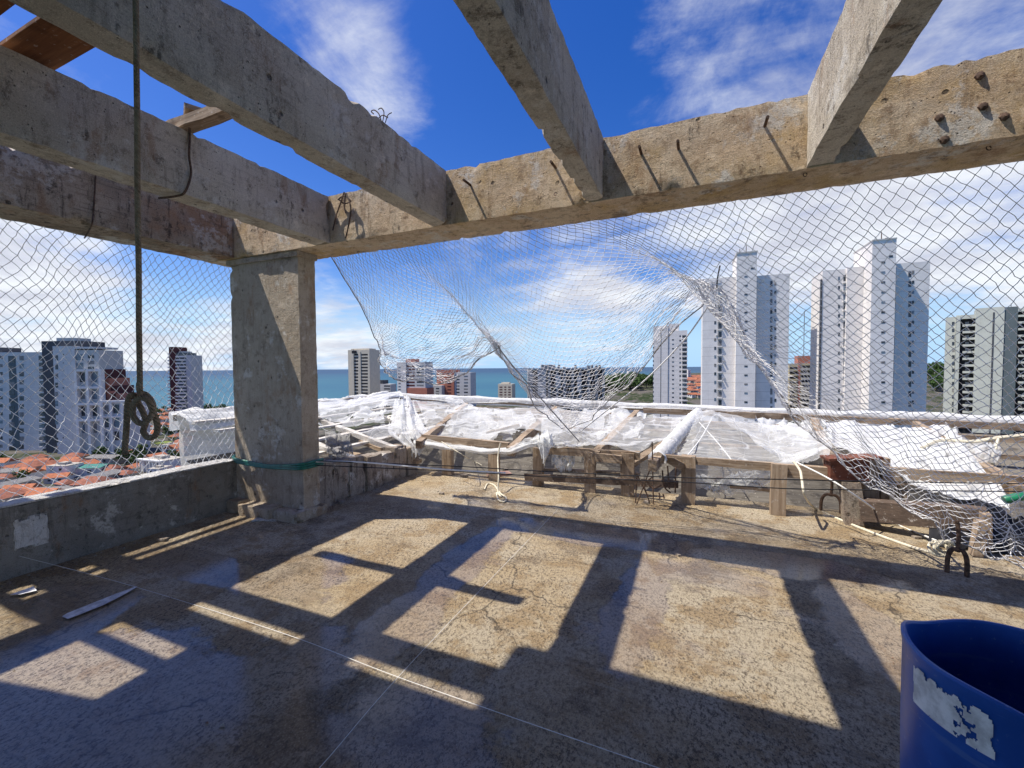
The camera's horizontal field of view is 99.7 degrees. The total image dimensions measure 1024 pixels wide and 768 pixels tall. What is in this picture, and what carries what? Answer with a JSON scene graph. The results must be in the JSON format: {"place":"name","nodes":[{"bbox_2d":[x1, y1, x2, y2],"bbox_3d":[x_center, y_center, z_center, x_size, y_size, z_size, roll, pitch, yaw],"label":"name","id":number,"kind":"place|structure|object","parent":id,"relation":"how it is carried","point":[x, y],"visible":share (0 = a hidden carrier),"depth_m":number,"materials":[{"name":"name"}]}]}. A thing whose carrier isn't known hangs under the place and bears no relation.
{"place":"outdoors","nodes":[
{"label":"outdoors","id":0,"kind":"place"},
{"bbox_2d":[102,464,120,471],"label":"house","id":1,"kind":"structure","parent":0,"point":[111,466],"depth_m":171.94,"materials":[{"name":"orange tile"}]},
{"bbox_2d":[126,367,700,409],"bbox_3d":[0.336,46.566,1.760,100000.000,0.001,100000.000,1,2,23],"label":"sea","id":2,"kind":"structure","parent":0,"point":[333,383],"depth_m":1601.65,"materials":[{"name":"liquid"}]},
{"bbox_2d":[0,373,943,486],"bbox_3d":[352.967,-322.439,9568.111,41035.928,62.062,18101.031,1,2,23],"label":"ground","id":3,"kind":"structure","parent":0,"point":[641,394],"depth_m":390.52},
{"bbox_2d":[0,474,17,481],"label":"house","id":4,"kind":"structure","parent":3,"relation":"on","point":[10,476],"depth_m":159.55,"materials":[{"name":"orange tile"}]},
{"bbox_2d":[0,458,19,465],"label":"house","id":5,"kind":"structure","parent":3,"relation":"on","point":[3,461],"depth_m":186.97,"materials":[{"name":"orange tile"}]},
{"bbox_2d":[0,467,20,473],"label":"house","id":6,"kind":"structure","parent":3,"relation":"on","point":[5,471],"depth_m":166.34,"materials":[{"name":"white concrete"}]},
{"bbox_2d":[0,463,23,468],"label":"house","id":7,"kind":"structure","parent":3,"relation":"on","point":[11,465],"depth_m":176.41,"materials":[{"name":"orange tile"}]},
{"bbox_2d":[0,487,27,501],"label":"house","id":8,"kind":"structure","parent":3,"relation":"on","point":[6,495],"depth_m":132.79,"materials":[{"name":"orange tile"}]},
{"bbox_2d":[0,476,41,488],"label":"house","id":9,"kind":"structure","parent":3,"relation":"on","point":[24,480],"depth_m":152.42,"materials":[{"name":"white concrete"}]},
{"bbox_2d":[0,483,41,489],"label":"house","id":10,"kind":"structure","parent":3,"relation":"on","point":[31,485],"depth_m":143.22,"materials":[{"name":"orange tile"}]},
{"bbox_2d":[12,469,30,477],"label":"tree","id":11,"kind":"object","parent":3,"relation":"on","point":[24,473],"visible":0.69,"depth_m":157.91,"materials":[{"name":"green plant"}]},
{"bbox_2d":[0,347,46,450],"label":"apartment slab","id":12,"kind":"structure","parent":3,"relation":"on","point":[6,414],"depth_m":225.41,"materials":[{"name":"white concrete"}]},
{"bbox_2d":[16,467,45,476],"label":"house","id":13,"kind":"structure","parent":3,"relation":"on","point":[34,472],"depth_m":167.63,"materials":[{"name":"orange tile"}]},
{"bbox_2d":[16,459,54,467],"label":"house","id":14,"kind":"structure","parent":3,"relation":"on","point":[36,464],"depth_m":174.55,"materials":[{"name":"orange tile"}]},
{"bbox_2d":[23,458,53,462],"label":"house","id":15,"kind":"structure","parent":3,"relation":"on","point":[26,460],"depth_m":184.91,"materials":[{"name":"orange tile"}]},
{"bbox_2d":[22,487,61,496],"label":"house","id":16,"kind":"structure","parent":3,"relation":"on","point":[38,489],"depth_m":136.05,"materials":[{"name":"orange tile"}]},
{"bbox_2d":[42,472,74,483],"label":"house","id":17,"kind":"structure","parent":3,"relation":"on","point":[53,476],"depth_m":160.46,"materials":[{"name":"orange tile"}]},
{"bbox_2d":[54,479,74,485],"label":"house","id":18,"kind":"structure","parent":3,"relation":"on","point":[67,482],"depth_m":151.17,"materials":[{"name":"orange tile"}]},
{"bbox_2d":[46,461,83,477],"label":"house","id":19,"kind":"structure","parent":3,"relation":"on","point":[69,466],"depth_m":166.29,"materials":[{"name":"white concrete"}]},
{"bbox_2d":[59,457,84,461],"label":"house","id":20,"kind":"structure","parent":3,"relation":"on","point":[62,459],"depth_m":188.93,"materials":[{"name":"orange tile"}]},
{"bbox_2d":[60,452,89,457],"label":"house","id":21,"kind":"structure","parent":3,"relation":"on","point":[72,454],"depth_m":194.97,"materials":[{"name":"orange tile"}]},
{"bbox_2d":[82,459,100,463],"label":"house","id":22,"kind":"structure","parent":3,"relation":"on","point":[94,461],"depth_m":181.45,"materials":[{"name":"orange tile"}]},
{"bbox_2d":[70,476,116,486],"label":"house","id":23,"kind":"structure","parent":3,"relation":"on","point":[92,479],"depth_m":146.81,"materials":[{"name":"orange tile"}]},
{"bbox_2d":[41,338,150,453],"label":"terraced block","id":24,"kind":"structure","parent":3,"relation":"on","point":[73,376],"depth_m":215.76,"materials":[{"name":"white concrete"}]},
{"bbox_2d":[76,463,115,476],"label":"house","id":25,"kind":"structure","parent":3,"relation":"on","point":[89,468],"depth_m":169.19,"materials":[{"name":"teal"}]},
{"bbox_2d":[72,469,121,480],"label":"house","id":26,"kind":"structure","parent":3,"relation":"on","point":[112,473],"depth_m":161.10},
{"bbox_2d":[91,445,109,454],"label":"tree","id":27,"kind":"object","parent":3,"relation":"on","point":[101,449],"visible":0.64,"depth_m":198.84,"materials":[{"name":"green plant"}]},
{"bbox_2d":[85,454,127,463],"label":"house","id":28,"kind":"structure","parent":3,"relation":"on","point":[105,460],"depth_m":191.53,"materials":[{"name":"paint"}]},
{"bbox_2d":[114,446,136,463],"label":"tree","id":29,"kind":"object","parent":3,"relation":"on","point":[126,456],"visible":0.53,"depth_m":191.69,"materials":[{"name":"green plant"}]},
{"bbox_2d":[117,470,138,478],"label":"house","id":30,"kind":"structure","parent":3,"relation":"on","point":[123,472],"depth_m":164.19,"materials":[{"name":"orange tile"}]},
{"bbox_2d":[120,463,139,470],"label":"house","id":31,"kind":"structure","parent":3,"relation":"on","point":[128,467],"depth_m":175.57,"materials":[{"name":"orange tile"}]},
{"bbox_2d":[136,454,179,472],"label":"house","id":32,"kind":"structure","parent":3,"relation":"on","point":[153,460],"depth_m":176.62,"materials":[{"name":"paint"}]},
{"bbox_2d":[147,465,171,472],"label":"house","id":33,"kind":"structure","parent":3,"relation":"on","point":[153,469],"depth_m":167.56,"materials":[{"name":"white concrete"}]},
{"bbox_2d":[161,425,174,435],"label":"tree","id":34,"kind":"object","parent":3,"relation":"on","point":[164,429],"visible":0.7,"depth_m":265.49,"materials":[{"name":"green plant"}]},
{"bbox_2d":[163,443,178,453],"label":"house","id":35,"kind":"structure","parent":3,"relation":"on","point":[171,447],"depth_m":213.73,"materials":[{"name":"orange tile"}]},
{"bbox_2d":[167,433,178,440],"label":"house","id":36,"kind":"structure","parent":3,"relation":"on","point":[175,437],"depth_m":252.45,"materials":[{"name":"orange tile"}]},
{"bbox_2d":[167,347,203,411],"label":"maroon tower","id":37,"kind":"structure","parent":3,"relation":"on","point":[178,387],"depth_m":330.49,"materials":[{"name":"tile"}]},
{"bbox_2d":[348,348,379,409],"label":"beige tower","id":38,"kind":"structure","parent":3,"relation":"on","point":[363,371],"depth_m":420.18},
{"bbox_2d":[380,380,395,406],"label":"building","id":39,"kind":"structure","parent":3,"relation":"on","point":[385,385],"depth_m":469.60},
{"bbox_2d":[397,359,433,407],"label":"terraced tower","id":40,"kind":"structure","parent":3,"relation":"on","point":[411,386],"depth_m":400.05,"materials":[{"name":"white concrete"}]},
{"bbox_2d":[433,370,475,408],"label":"brick tower","id":41,"kind":"structure","parent":3,"relation":"on","point":[465,385],"depth_m":429.69,"materials":[{"name":"white tile"}]},
{"bbox_2d":[498,382,514,397],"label":"beige tower","id":42,"kind":"structure","parent":3,"relation":"on","point":[506,389],"depth_m":521.20,"materials":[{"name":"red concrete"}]},
{"bbox_2d":[527,365,604,413],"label":"unfinished block","id":43,"kind":"structure","parent":3,"relation":"on","point":[570,375],"depth_m":310.69,"materials":[{"name":"concrete"}]},
{"bbox_2d":[640,375,652,387],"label":"tree","id":44,"kind":"object","parent":3,"relation":"on","point":[649,380],"visible":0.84,"depth_m":487.04,"materials":[{"name":"green plant"}]},
{"bbox_2d":[653,323,687,419],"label":"white tower","id":45,"kind":"structure","parent":3,"relation":"on","point":[670,378],"depth_m":294.07,"materials":[{"name":"clear concrete"}]},
{"bbox_2d":[700,245,789,423],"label":"white tower","id":46,"kind":"structure","parent":3,"relation":"on","point":[732,375],"depth_m":143.10,"materials":[{"name":"clear concrete"}]},
{"bbox_2d":[788,311,809,408],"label":"ochre block","id":47,"kind":"structure","parent":3,"relation":"on","point":[807,365],"depth_m":331.32,"materials":[{"name":"red brick"}]},
{"bbox_2d":[809,232,929,427],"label":"white tower","id":48,"kind":"structure","parent":3,"relation":"on","point":[921,275],"depth_m":127.38,"materials":[{"name":"clear concrete"}]},
{"bbox_2d":[927,378,943,390],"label":"tree","id":49,"kind":"object","parent":3,"relation":"on","point":[933,383],"visible":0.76,"depth_m":430.73,"materials":[{"name":"green plant"}]},
{"bbox_2d":[943,306,1023,433],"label":"pale block","id":50,"kind":"structure","parent":3,"relation":"on","point":[991,327],"depth_m":197.12,"materials":[{"name":"white concrete"}]},
{"bbox_2d":[0,468,1023,767],"bbox_3d":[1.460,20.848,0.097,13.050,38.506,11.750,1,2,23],"label":"floor","id":51,"kind":"structure","parent":0,"point":[146,676],"depth_m":2.59,"materials":[{"name":"concrete"}]},
{"bbox_2d":[10,586,35,594],"bbox_3d":[-3.500,1.489,3.093,0.097,0.014,0.113,1,3,30],"label":"paper scrap","id":52,"kind":"object","parent":51,"relation":"on","point":[30,589],"visible":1,"depth_m":3.10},
{"bbox_2d":[62,586,136,618],"bbox_3d":[-2.806,1.496,2.972,0.105,0.001,0.411,1,2,23],"label":"plaster streak","id":53,"kind":"object","parent":51,"relation":"on","point":[86,608],"visible":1,"depth_m":2.92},
{"bbox_2d":[0,458,237,581],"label":"parapet wall","id":54,"kind":"structure","parent":51,"relation":"on","point":[58,526],"depth_m":3.87,"materials":[{"name":"concrete"}]},
{"bbox_2d":[251,517,276,521],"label":"flat slab","id":55,"kind":"structure","parent":51,"relation":"on","point":[259,519],"depth_m":4.56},
{"bbox_2d":[20,556,657,767],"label":"mason line","id":56,"kind":"object","parent":51,"relation":"on","point":[381,670],"visible":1,"depth_m":2.22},
{"bbox_2d":[319,444,418,506],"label":"broken wall","id":57,"kind":"structure","parent":51,"relation":"on","point":[337,484],"depth_m":5.56,"materials":[{"name":"concrete"}]},
{"bbox_2d":[325,428,353,457],"bbox_3d":[-2.203,0.749,5.493,0.307,0.322,0.861,-2,2,-27],"label":"plastic sheet","id":58,"kind":"object","parent":57,"relation":"on","point":[338,444],"visible":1,"depth_m":5.34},
{"bbox_2d":[319,527,540,767],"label":"mason line","id":59,"kind":"object","parent":51,"relation":"on","point":[413,660],"visible":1,"depth_m":2.30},
{"bbox_2d":[0,474,949,767],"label":"grit","id":60,"kind":"object","parent":51,"relation":"on","point":[376,626],"visible":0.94,"depth_m":3.46,"materials":[{"name":"gravel"}]},
{"bbox_2d":[484,443,506,502],"bbox_3d":[-0.227,1.097,5.512,0.252,0.593,0.858,-1,2,-8],"label":"pale rope","id":61,"kind":"object","parent":51,"relation":"on","point":[498,492],"visible":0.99,"depth_m":5.53,"materials":[{"name":"fabric"}]},
{"bbox_2d":[0,0,1023,523],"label":"concrete frame","id":62,"kind":"object","parent":51,"relation":"on","point":[856,114],"visible":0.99,"depth_m":2.83,"materials":[{"name":"concrete"}]},
{"bbox_2d":[0,0,14,14],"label":"plywood board","id":63,"kind":"object","parent":62,"relation":"on","point":[5,5],"depth_m":2.04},
{"bbox_2d":[0,16,94,69],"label":"plywood board","id":64,"kind":"object","parent":62,"relation":"on","point":[44,42],"depth_m":2.28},
{"bbox_2d":[84,175,96,238],"bbox_3d":[-3.719,-1.567,3.803,0.577,0.477,0.054,1,3,40],"label":"tie wire","id":65,"kind":"object","parent":62,"relation":"attached to","point":[89,229],"visible":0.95,"depth_m":3.65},
{"bbox_2d":[0,218,234,500],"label":"safety net","id":66,"kind":"object","parent":62,"relation":"attached to","point":[109,359],"visible":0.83,"depth_m":4.09,"materials":[{"name":"white fabric"}]},
{"bbox_2d":[121,0,160,454],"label":"knotted rope","id":67,"kind":"object","parent":62,"relation":"hanging from","point":[133,400],"visible":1,"depth_m":1.52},
{"bbox_2d":[165,102,232,133],"bbox_3d":[-2.582,-1.868,3.203,1.934,0.149,0.180,1,2,23],"label":"timber plank","id":68,"kind":"object","parent":62,"relation":"on","point":[194,118],"visible":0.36,"depth_m":2.97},
{"bbox_2d":[158,127,191,198],"bbox_3d":[-2.373,-1.565,3.017,0.238,0.526,0.065,-1,2,-4],"label":"tie wire","id":69,"kind":"object","parent":68,"relation":"hanging from","point":[190,175],"visible":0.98,"depth_m":3.03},
{"bbox_2d":[232,454,323,469],"bbox_3d":[-2.665,0.867,4.846,1.171,0.108,0.311,1,2,23],"label":"green hose","id":70,"kind":"object","parent":62,"relation":"attached to","point":[304,465],"visible":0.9,"depth_m":4.65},
{"bbox_2d":[332,192,351,237],"bbox_3d":[-1.617,-1.607,4.118,0.254,0.432,0.036,1,2,27],"label":"wire bundle","id":71,"kind":"object","parent":62,"relation":"attached to","point":[345,196],"visible":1,"depth_m":4.09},
{"bbox_2d":[371,108,391,122],"bbox_3d":[-0.899,-1.845,2.968,0.179,0.115,0.008,1,2,23],"label":"wire bundle","id":72,"kind":"object","parent":62,"relation":"on","point":[383,115],"visible":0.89,"depth_m":2.96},
{"bbox_2d":[316,461,505,473],"bbox_3d":[-1.107,0.879,4.582,2.094,0.102,0.079,0,2,6],"label":"white line","id":73,"kind":"object","parent":62,"relation":"attached to","point":[425,467],"visible":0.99,"depth_m":4.54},
{"bbox_2d":[315,465,1021,491],"bbox_3d":[1.156,0.898,4.176,6.682,0.181,0.437,0,2,12],"label":"black cable","id":74,"kind":"object","parent":62,"relation":"attached to","point":[669,481],"visible":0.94,"depth_m":4.24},
{"bbox_2d":[318,461,1023,483],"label":"black cable","id":75,"kind":"object","parent":62,"relation":"attached to","point":[686,477],"visible":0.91,"depth_m":4.15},
{"bbox_2d":[331,161,1023,568],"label":"safety net","id":76,"kind":"object","parent":62,"relation":"hanging from","point":[701,287],"visible":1,"depth_m":3.47,"materials":[{"name":"white fabric"}]},
{"bbox_2d":[635,442,676,503],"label":"wire stirrups","id":77,"kind":"object","parent":51,"relation":"on","point":[652,487],"visible":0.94,"depth_m":4.87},
{"bbox_2d":[421,434,1023,525],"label":"timber railing","id":78,"kind":"object","parent":51,"relation":"on","point":[685,464],"visible":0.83,"depth_m":5.03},
{"bbox_2d":[388,394,427,457],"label":"white cloth","id":79,"kind":"object","parent":78,"relation":"attached to","point":[404,420],"visible":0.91,"depth_m":7.32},
{"bbox_2d":[413,436,540,453],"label":"white cloth","id":80,"kind":"object","parent":78,"relation":"hanging from","point":[511,450],"visible":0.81,"depth_m":6.03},
{"bbox_2d":[536,429,552,462],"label":"white cloth","id":81,"kind":"object","parent":78,"relation":"hanging from","point":[545,444],"visible":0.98,"depth_m":5.64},
{"bbox_2d":[551,455,574,474],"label":"white cloth","id":82,"kind":"object","parent":78,"relation":"attached to","point":[556,460],"visible":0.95,"depth_m":5.70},
{"bbox_2d":[173,397,1023,518],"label":"debris tray","id":83,"kind":"object","parent":78,"relation":"attached to","point":[363,443],"visible":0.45,"depth_m":6.80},
{"bbox_2d":[177,415,234,465],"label":"white cloth","id":84,"kind":"object","parent":83,"relation":"hanging from","point":[183,425],"visible":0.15,"depth_m":6.18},
{"bbox_2d":[168,391,402,430],"bbox_3d":[-3.501,0.429,8.155,0.604,0.392,5.044,1,2,23],"label":"white cloth","id":85,"kind":"object","parent":83,"relation":"attached to","point":[359,400],"visible":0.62,"depth_m":6.48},
{"bbox_2d":[319,399,388,422],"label":"white cloth","id":86,"kind":"object","parent":83,"relation":"on","point":[365,412],"visible":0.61,"depth_m":8.10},
{"bbox_2d":[318,395,479,437],"bbox_3d":[-1.947,0.516,8.110,2.700,0.531,3.447,1,2,23],"label":"white cloth","id":87,"kind":"object","parent":83,"relation":"on","point":[338,400],"visible":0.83,"depth_m":7.86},
{"bbox_2d":[444,405,535,439],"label":"white cloth","id":88,"kind":"object","parent":83,"relation":"on","point":[507,418],"visible":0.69,"depth_m":8.35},
{"bbox_2d":[418,402,563,453],"bbox_3d":[-0.891,0.678,7.864,4.238,0.474,3.071,1,2,23],"label":"white cloth","id":89,"kind":"object","parent":83,"relation":"on","point":[533,414],"visible":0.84,"depth_m":7.43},
{"bbox_2d":[565,408,645,439],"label":"white cloth","id":90,"kind":"object","parent":83,"relation":"on","point":[624,413],"visible":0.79,"depth_m":7.63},
{"bbox_2d":[648,408,702,464],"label":"white cloth","id":91,"kind":"object","parent":83,"relation":"attached to","point":[672,441],"visible":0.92,"depth_m":5.90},
{"bbox_2d":[402,393,1023,423],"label":"pipe","id":92,"kind":"object","parent":83,"relation":"attached to","point":[609,404],"visible":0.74,"depth_m":7.94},
{"bbox_2d":[670,410,822,492],"bbox_3d":[3.349,0.851,6.005,2.241,0.714,2.829,1,2,23],"label":"white cloth","id":93,"kind":"object","parent":83,"relation":"on","point":[784,461],"visible":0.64,"depth_m":5.46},
{"bbox_2d":[719,415,831,463],"bbox_3d":[3.557,0.690,5.788,1.554,0.302,2.594,1,2,23],"label":"white cloth","id":94,"kind":"object","parent":93,"relation":"on","point":[819,449],"visible":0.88,"depth_m":5.45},
{"bbox_2d":[756,417,825,443],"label":"white cloth","id":95,"kind":"object","parent":83,"relation":"on","point":[769,422],"visible":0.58,"depth_m":6.74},
{"bbox_2d":[787,432,809,439],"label":"cloth","id":96,"kind":"object","parent":83,"relation":"on","point":[799,434],"visible":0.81,"depth_m":6.04,"materials":[{"name":"fabric"}]},
{"bbox_2d":[825,420,1009,509],"bbox_3d":[4.725,0.819,5.413,1.418,0.402,3.292,1,3,38],"label":"white cloth","id":97,"kind":"object","parent":83,"relation":"on","point":[893,450],"visible":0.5,"depth_m":5.11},
{"bbox_2d":[885,424,981,472],"bbox_3d":[5.187,0.742,5.310,0.769,0.299,2.695,1,3,37],"label":"white cloth","id":98,"kind":"object","parent":97,"relation":"on","point":[936,454],"visible":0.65,"depth_m":4.88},
{"bbox_2d":[920,433,1023,448],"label":"pale rope","id":99,"kind":"object","parent":83,"relation":"attached to","point":[967,441],"visible":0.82,"depth_m":5.10,"materials":[{"name":"fabric"}]},
{"bbox_2d":[990,438,999,464],"bbox_3d":[5.548,0.768,4.955,0.274,0.297,0.038,-2,3,-32],"label":"pale rope","id":100,"kind":"object","parent":99,"relation":"hanging from","point":[993,453],"visible":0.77,"depth_m":4.93,"materials":[{"name":"fabric"}]},
{"bbox_2d":[948,426,1001,462],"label":"white cloth","id":101,"kind":"object","parent":83,"relation":"hanging from","point":[975,450],"visible":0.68,"depth_m":4.83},
{"bbox_2d":[541,408,680,452],"bbox_3d":[1.294,0.653,6.939,2.613,0.274,2.939,1,2,23],"label":"white cloth","id":102,"kind":"object","parent":78,"relation":"on","point":[632,442],"visible":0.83,"depth_m":6.29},
{"bbox_2d":[696,470,769,495],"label":"white cloth","id":103,"kind":"object","parent":78,"relation":"hanging from","point":[725,490],"visible":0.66,"depth_m":4.95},
{"bbox_2d":[819,482,840,513],"bbox_3d":[3.484,1.202,4.715,0.207,0.432,0.048,1,3,37],"label":"rebar hook","id":104,"kind":"object","parent":51,"relation":"attached to","point":[830,494],"visible":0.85,"depth_m":4.71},
{"bbox_2d":[820,453,890,525],"bbox_3d":[3.526,1.069,4.388,0.634,0.702,0.281,0,2,8],"label":"timber support","id":105,"kind":"object","parent":51,"relation":"on","point":[849,502],"visible":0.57,"depth_m":4.35,"materials":[{"name":"wood"}]},
{"bbox_2d":[792,461,954,555],"bbox_3d":[3.147,1.125,4.039,0.648,0.646,1.464,-1,2,-4],"label":"pale rope","id":106,"kind":"object","parent":51,"relation":"on","point":[856,526],"visible":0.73,"depth_m":4.17,"materials":[{"name":"fabric"}]},
{"bbox_2d":[944,520,969,577],"bbox_3d":[3.402,1.256,3.297,0.137,0.432,0.048,2,3,42],"label":"rebar hook","id":107,"kind":"object","parent":51,"relation":"attached to","point":[951,550],"visible":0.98,"depth_m":3.29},
{"bbox_2d":[796,461,935,539],"bbox_3d":[3.262,1.127,3.977,1.002,0.631,1.042,1,2,23],"label":"pale rope","id":108,"kind":"object","parent":107,"relation":"attached to","point":[859,498],"visible":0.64,"depth_m":4.10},
{"bbox_2d":[927,540,954,556],"bbox_3d":[3.386,1.288,3.400,0.182,0.138,0.083,1,2,23],"label":"rope knot","id":109,"kind":"object","parent":107,"relation":"attached to","point":[936,550],"visible":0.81,"depth_m":3.39,"materials":[{"name":"fabric"}]},
{"bbox_2d":[900,619,1023,767],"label":"blue barrel","id":110,"kind":"object","parent":51,"relation":"on","point":[962,695],"visible":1,"depth_m":1.34,"materials":[{"name":"plastic"}]},
{"bbox_2d":[929,498,1023,555],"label":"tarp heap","id":111,"kind":"object","parent":51,"relation":"on","point":[934,533],"visible":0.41,"depth_m":3.77,"materials":[{"name":"plastic"}]},
{"bbox_2d":[1001,492,1023,503],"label":"plastic bottle","id":112,"kind":"object","parent":111,"relation":"on","point":[1006,498],"visible":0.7,"depth_m":3.65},
{"bbox_2d":[968,511,992,557],"bbox_3d":[3.948,1.263,3.636,0.239,0.352,0.124,-2,3,-32],"label":"timber post","id":113,"kind":"object","parent":51,"relation":"on","point":[973,542],"visible":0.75,"depth_m":3.60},
{"bbox_2d":[859,498,987,530],"bbox_3d":[3.774,1.205,3.994,0.883,0.297,0.133,2,3,43],"label":"dark timber","id":114,"kind":"object","parent":113,"relation":"attached to","point":[890,511],"visible":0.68,"depth_m":3.99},
{"bbox_2d":[0,0,1023,370],"label":"sky","id":115,"kind":"structure","parent":0,"point":[639,64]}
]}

